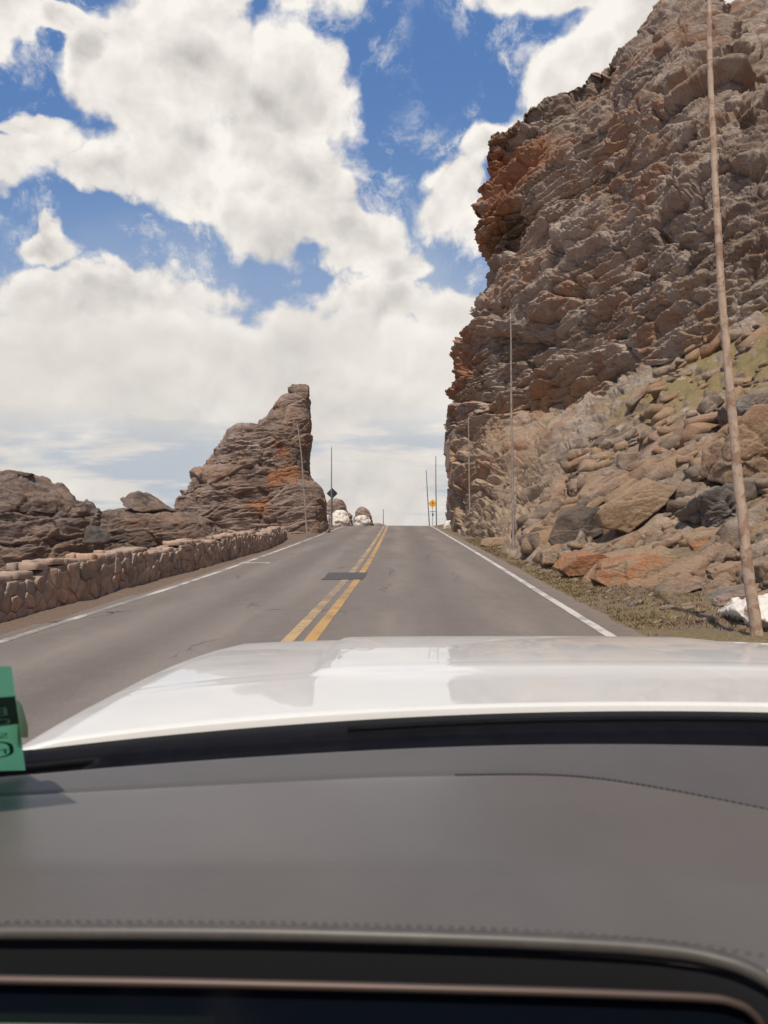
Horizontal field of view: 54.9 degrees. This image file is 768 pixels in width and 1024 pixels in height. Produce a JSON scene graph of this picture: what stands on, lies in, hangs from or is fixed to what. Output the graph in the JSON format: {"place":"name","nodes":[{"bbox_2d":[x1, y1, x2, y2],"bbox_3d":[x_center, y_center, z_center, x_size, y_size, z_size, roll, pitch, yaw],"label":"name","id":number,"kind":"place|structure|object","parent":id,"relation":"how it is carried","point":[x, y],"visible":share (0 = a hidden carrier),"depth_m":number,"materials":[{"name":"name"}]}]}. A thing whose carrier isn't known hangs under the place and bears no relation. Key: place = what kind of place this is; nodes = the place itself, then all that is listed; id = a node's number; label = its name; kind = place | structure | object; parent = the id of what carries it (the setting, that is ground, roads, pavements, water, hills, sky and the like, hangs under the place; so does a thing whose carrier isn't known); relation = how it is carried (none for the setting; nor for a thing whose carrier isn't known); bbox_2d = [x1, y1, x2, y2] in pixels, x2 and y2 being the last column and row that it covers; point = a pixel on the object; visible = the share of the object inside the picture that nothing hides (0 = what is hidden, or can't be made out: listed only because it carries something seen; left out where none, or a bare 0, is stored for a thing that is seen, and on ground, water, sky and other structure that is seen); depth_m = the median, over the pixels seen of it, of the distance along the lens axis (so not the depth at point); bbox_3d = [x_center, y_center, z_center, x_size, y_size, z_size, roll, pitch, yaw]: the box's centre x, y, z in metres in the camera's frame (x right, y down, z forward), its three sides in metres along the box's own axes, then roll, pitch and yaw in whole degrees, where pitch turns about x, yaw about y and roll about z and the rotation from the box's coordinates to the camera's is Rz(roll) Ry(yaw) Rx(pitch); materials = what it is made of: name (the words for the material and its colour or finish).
{"place":"outdoors","nodes":[
{"label":"outdoors","id":0,"kind":"place"},
{"bbox_2d":[0,526,645,744],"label":"road","id":1,"kind":"structure","parent":0,"point":[423,581],"depth_m":10.98,"materials":[{"name":"grey asphalt"}]},
{"bbox_2d":[0,526,343,642],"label":"edge line","id":2,"kind":"object","parent":1,"relation":"on","point":[69,619],"visible":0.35,"depth_m":12.25,"materials":[{"name":"white paint"}]},
{"bbox_2d":[281,526,384,641],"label":"line","id":3,"kind":"object","parent":1,"relation":"on","point":[298,629],"visible":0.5,"depth_m":11.71,"materials":[{"name":"yellow paint"}]},
{"bbox_2d":[321,572,367,579],"bbox_3d":[-0.896,1.482,17.163,1.006,0.068,1.800,0,-2,0],"label":"asphalt patch","id":4,"kind":"object","parent":1,"relation":"on","point":[346,576],"visible":1,"depth_m":17.01,"materials":[{"name":"grey asphalt"}]},
{"bbox_2d":[304,526,387,640],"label":"line","id":5,"kind":"object","parent":1,"relation":"on","point":[316,632],"visible":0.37,"depth_m":11.83,"materials":[{"name":"yellow paint"}]},
{"bbox_2d":[0,636,767,1023],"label":"white car","id":6,"kind":"object","parent":1,"relation":"on","point":[470,830],"visible":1,"depth_m":0.64,"materials":[{"name":"paint"}]},
{"bbox_2d":[0,666,27,770],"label":"paper permit","id":7,"kind":"object","parent":6,"relation":"in","point":[13,727],"visible":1,"depth_m":0.75,"materials":[{"name":"green paper"}]},
{"bbox_2d":[431,526,615,635],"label":"edge line","id":8,"kind":"object","parent":1,"relation":"on","point":[600,629],"visible":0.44,"depth_m":12.72,"materials":[{"name":"white paint"}]},
{"bbox_2d":[0,0,733,525],"label":"sky","id":9,"kind":"structure","parent":0,"point":[210,209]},
{"bbox_2d":[0,524,767,642],"bbox_3d":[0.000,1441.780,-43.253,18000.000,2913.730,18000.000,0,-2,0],"label":"ground","id":10,"kind":"structure","parent":0,"point":[703,631],"depth_m":11.43,"materials":[{"name":"brown soil"}]},
{"bbox_2d":[0,471,104,570],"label":"rock outcrop","id":11,"kind":"object","parent":10,"relation":"on","point":[42,517],"visible":0.52,"depth_m":28.84,"materials":[{"name":"stone"}]},
{"bbox_2d":[0,470,34,476],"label":"boulder","id":12,"kind":"object","parent":11,"relation":"on","point":[19,473],"visible":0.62,"depth_m":29.81,"materials":[{"name":"stone"}]},
{"bbox_2d":[82,525,109,544],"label":"boulder","id":13,"kind":"object","parent":11,"relation":"on","point":[94,535],"visible":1,"depth_m":28.20,"materials":[{"name":"grey stone"}]},
{"bbox_2d":[0,526,287,621],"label":"stone wall","id":14,"kind":"structure","parent":10,"relation":"on","point":[28,587],"depth_m":13.86,"materials":[{"name":"brown stone"}]},
{"bbox_2d":[100,507,222,550],"bbox_3d":[-11.382,1.611,36.995,6.985,3.902,4.744,0,-2,0],"label":"rock outcrop","id":15,"kind":"object","parent":10,"relation":"on","point":[126,527],"visible":0.34,"depth_m":35.04,"materials":[{"name":"brown stone"}]},
{"bbox_2d":[120,491,174,512],"bbox_3d":[-11.682,-0.417,36.383,2.374,1.205,1.855,0,-2,0],"label":"boulder","id":16,"kind":"object","parent":15,"relation":"on","point":[142,502],"visible":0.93,"depth_m":35.73,"materials":[{"name":"stone"}]},
{"bbox_2d":[173,393,329,533],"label":"rock spire","id":17,"kind":"object","parent":10,"relation":"on","point":[246,477],"visible":0.78,"depth_m":44.52,"materials":[{"name":"brown stone"}]},
{"bbox_2d":[288,384,309,398],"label":"boulder","id":18,"kind":"object","parent":17,"relation":"on","point":[302,390],"visible":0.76,"depth_m":46.03,"materials":[{"name":"brown stone"}]},
{"bbox_2d":[297,425,307,536],"bbox_3d":[-4.399,-1.616,39.990,0.633,6.194,0.108,1,-2,-22],"label":"marker pole","id":19,"kind":"object","parent":10,"relation":"on","point":[303,485],"visible":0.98,"depth_m":39.97,"materials":[{"name":"brown wood"}]},
{"bbox_2d":[330,446,331,526],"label":"marker pole","id":20,"kind":"object","parent":10,"relation":"on","point":[331,492],"visible":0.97,"depth_m":57.96,"materials":[{"name":"wood"}]},
{"bbox_2d":[327,488,337,526],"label":"diamond sign","id":21,"kind":"object","parent":10,"relation":"on","point":[334,493],"visible":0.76,"depth_m":58.99,"materials":[{"name":"grey metal"}]},
{"bbox_2d":[327,498,352,525],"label":"rock outcrop","id":22,"kind":"object","parent":10,"relation":"on","point":[338,504],"visible":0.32,"depth_m":65.08,"materials":[{"name":"stone"}]},
{"bbox_2d":[333,510,350,525],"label":"snow bank","id":23,"kind":"structure","parent":10,"relation":"on","point":[340,517],"depth_m":62.96,"materials":[{"name":"white snow"}]},
{"bbox_2d":[353,515,370,525],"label":"snow bank","id":24,"kind":"structure","parent":10,"relation":"on","point":[361,520],"depth_m":80.90,"materials":[{"name":"white snow"}]},
{"bbox_2d":[353,506,373,525],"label":"rock outcrop","id":25,"kind":"object","parent":10,"relation":"on","point":[361,510],"visible":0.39,"depth_m":83.08,"materials":[{"name":"stone"}]},
{"bbox_2d":[373,523,385,525],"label":"boulder","id":26,"kind":"object","parent":10,"relation":"on","point":[377,524],"visible":0.35,"depth_m":156.87,"materials":[{"name":"brown stone"}]},
{"bbox_2d":[426,470,429,525],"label":"marker pole","id":27,"kind":"object","parent":10,"relation":"on","point":[427,499],"visible":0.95,"depth_m":77.96,"materials":[{"name":"wood"}]},
{"bbox_2d":[429,499,435,525],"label":"diamond sign","id":28,"kind":"object","parent":10,"relation":"on","point":[432,503],"visible":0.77,"depth_m":89.98,"materials":[{"name":"metal"}]},
{"bbox_2d":[435,456,436,525],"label":"marker pole","id":29,"kind":"object","parent":10,"relation":"on","point":[435,492],"visible":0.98,"depth_m":71.97,"materials":[{"name":"wood"}]},
{"bbox_2d":[443,520,451,527],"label":"boulder","id":30,"kind":"object","parent":10,"relation":"on","point":[447,524],"visible":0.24,"depth_m":54.64,"materials":[{"name":"white stone"}]},
{"bbox_2d":[468,417,470,512],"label":"marker pole","id":31,"kind":"object","parent":10,"relation":"on","point":[469,469],"visible":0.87,"depth_m":41.97,"materials":[{"name":"brown wood"}]},
{"bbox_2d":[480,536,505,546],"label":"boulder","id":32,"kind":"object","parent":10,"relation":"on","point":[490,541],"visible":0.54,"depth_m":29.98,"materials":[{"name":"brown stone"}]},
{"bbox_2d":[552,550,606,576],"bbox_3d":[4.493,1.195,16.664,1.290,0.665,1.016,0,-2,0],"label":"boulder","id":33,"kind":"object","parent":10,"relation":"on","point":[577,564],"visible":0.69,"depth_m":16.22,"materials":[{"name":"brown stone"}]},
{"bbox_2d":[443,0,767,549],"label":"rock cliff","id":34,"kind":"structure","parent":10,"relation":"on","point":[592,207],"depth_m":40.89,"materials":[{"name":"brown stone"}]},
{"bbox_2d":[547,403,565,412],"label":"boulder","id":35,"kind":"object","parent":34,"relation":"on","point":[559,408],"visible":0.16,"depth_m":41.45,"materials":[{"name":"brown stone"}]},
{"bbox_2d":[465,537,767,641],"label":"grass","id":36,"kind":"structure","parent":10,"relation":"on","point":[638,622],"depth_m":12.27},
{"bbox_2d":[628,601,638,606],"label":"rock","id":37,"kind":"object","parent":10,"relation":"on","point":[634,603],"visible":0.94,"depth_m":11.53,"materials":[{"name":"grey stone"}]},
{"bbox_2d":[659,604,675,609],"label":"rock","id":38,"kind":"object","parent":10,"relation":"on","point":[664,607],"visible":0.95,"depth_m":10.87,"materials":[{"name":"brown stone"}]},
{"bbox_2d":[680,602,694,606],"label":"rock","id":39,"kind":"object","parent":10,"relation":"on","point":[686,604],"visible":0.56,"depth_m":11.17,"materials":[{"name":"brown stone"}]},
{"bbox_2d":[681,605,694,610],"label":"rock","id":40,"kind":"object","parent":10,"relation":"on","point":[687,607],"visible":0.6,"depth_m":10.77,"materials":[{"name":"stone"}]},
{"bbox_2d":[677,582,706,593],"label":"rock","id":41,"kind":"object","parent":10,"relation":"on","point":[692,588],"visible":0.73,"depth_m":12.45,"materials":[{"name":"brown stone"}]},
{"bbox_2d":[702,615,717,621],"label":"rock","id":42,"kind":"object","parent":10,"relation":"on","point":[711,617],"visible":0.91,"depth_m":9.55,"materials":[{"name":"stone"}]},
{"bbox_2d":[711,589,744,606],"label":"rock","id":43,"kind":"object","parent":10,"relation":"on","point":[722,600],"visible":0.66,"depth_m":10.85,"materials":[{"name":"brown stone"}]},
{"bbox_2d":[707,0,763,635],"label":"marker pole","id":44,"kind":"object","parent":10,"relation":"on","point":[751,596],"visible":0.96,"depth_m":8.27,"materials":[{"name":"brown wood"}]},
{"bbox_2d":[718,593,767,628],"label":"snow patch","id":45,"kind":"object","parent":10,"relation":"on","point":[735,608],"visible":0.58,"depth_m":9.17,"materials":[{"name":"white snow"}]},
{"bbox_2d":[758,590,767,594],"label":"rock","id":46,"kind":"object","parent":10,"relation":"on","point":[763,592],"visible":0.19,"depth_m":10.84,"materials":[{"name":"brown stone"}]},
{"bbox_2d":[501,324,767,579],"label":"hillside","id":47,"kind":"structure","parent":0,"point":[623,420],"depth_m":27.00,"materials":[{"name":"brown stone"}]},
{"bbox_2d":[510,313,514,550],"bbox_3d":[4.231,-2.449,24.419,0.103,8.196,0.334,-1,-2,29],"label":"marker pole","id":48,"kind":"object","parent":47,"relation":"on","point":[512,485],"visible":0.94,"depth_m":24.37,"materials":[{"name":"brown wood"}]},
{"bbox_2d":[539,544,561,565],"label":"boulder","id":49,"kind":"object","parent":47,"relation":"on","point":[548,556],"visible":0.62,"depth_m":18.88,"materials":[{"name":"brown stone"}]},
{"bbox_2d":[548,505,602,545],"bbox_3d":[5.070,0.457,20.041,1.473,1.265,1.593,0,-2,0],"label":"boulder","id":50,"kind":"object","parent":47,"relation":"on","point":[570,524],"visible":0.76,"depth_m":19.39,"materials":[{"name":"grey stone"}]},
{"bbox_2d":[611,452,640,469],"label":"boulder","id":51,"kind":"object","parent":47,"relation":"on","point":[621,460],"visible":0.31,"depth_m":25.22,"materials":[{"name":"brown stone"}]},
{"bbox_2d":[603,547,651,557],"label":"boulder","id":52,"kind":"object","parent":47,"relation":"on","point":[629,551],"visible":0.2,"depth_m":15.95,"materials":[{"name":"brown stone"}]},
{"bbox_2d":[589,553,677,586],"bbox_3d":[4.997,1.274,14.853,1.700,0.905,1.656,0,-2,0],"label":"boulder","id":53,"kind":"object","parent":47,"relation":"on","point":[617,570],"visible":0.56,"depth_m":14.38,"materials":[{"name":"brown stone"}]},
{"bbox_2d":[593,478,677,532],"bbox_3d":[6.261,-0.174,18.675,2.153,1.426,1.601,0,-2,0],"label":"boulder","id":54,"kind":"object","parent":47,"relation":"on","point":[632,507],"visible":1,"depth_m":17.97,"materials":[{"name":"brown stone"}]},
{"bbox_2d":[511,321,767,594],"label":"scree","id":55,"kind":"structure","parent":47,"relation":"on","point":[594,478],"depth_m":22.47,"materials":[{"name":"brown stone"}]},
{"bbox_2d":[650,509,666,518],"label":"boulder","id":56,"kind":"object","parent":47,"relation":"on","point":[661,511],"visible":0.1,"depth_m":18.49,"materials":[{"name":"brown stone"}]},
{"bbox_2d":[656,473,685,484],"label":"boulder","id":57,"kind":"object","parent":47,"relation":"on","point":[680,477],"visible":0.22,"depth_m":20.17,"materials":[{"name":"brown stone"}]},
{"bbox_2d":[689,540,708,550],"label":"boulder","id":58,"kind":"object","parent":47,"relation":"on","point":[695,545],"visible":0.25,"depth_m":14.81,"materials":[{"name":"brown stone"}]},
{"bbox_2d":[674,478,761,528],"bbox_3d":[7.874,-0.018,16.457,2.442,1.424,1.715,0,-2,0],"label":"boulder","id":59,"kind":"object","parent":47,"relation":"on","point":[714,506],"visible":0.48,"depth_m":15.88,"materials":[{"name":"grey stone"}]},
{"bbox_2d":[705,561,740,579],"bbox_3d":[6.130,1.114,13.228,0.733,0.478,0.786,0,-2,0],"label":"boulder","id":60,"kind":"object","parent":47,"relation":"on","point":[732,568],"visible":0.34,"depth_m":13.00,"materials":[{"name":"brown stone"}]},
{"bbox_2d":[705,585,743,598],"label":"boulder","id":61,"kind":"object","parent":47,"relation":"on","point":[715,593],"visible":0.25,"depth_m":11.57,"materials":[{"name":"grey stone"}]},
{"bbox_2d":[699,404,767,483],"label":"boulder","id":62,"kind":"object","parent":47,"relation":"on","point":[716,464],"visible":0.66,"depth_m":17.26,"materials":[{"name":"brown stone"}]},
{"bbox_2d":[715,391,767,427],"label":"boulder","id":63,"kind":"object","parent":47,"relation":"on","point":[746,401],"visible":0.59,"depth_m":21.46,"materials":[{"name":"grey stone"}]},
{"bbox_2d":[736,555,767,584],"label":"boulder","id":64,"kind":"object","parent":47,"relation":"on","point":[760,565],"visible":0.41,"depth_m":11.83,"materials":[{"name":"brown stone"}]}
]}

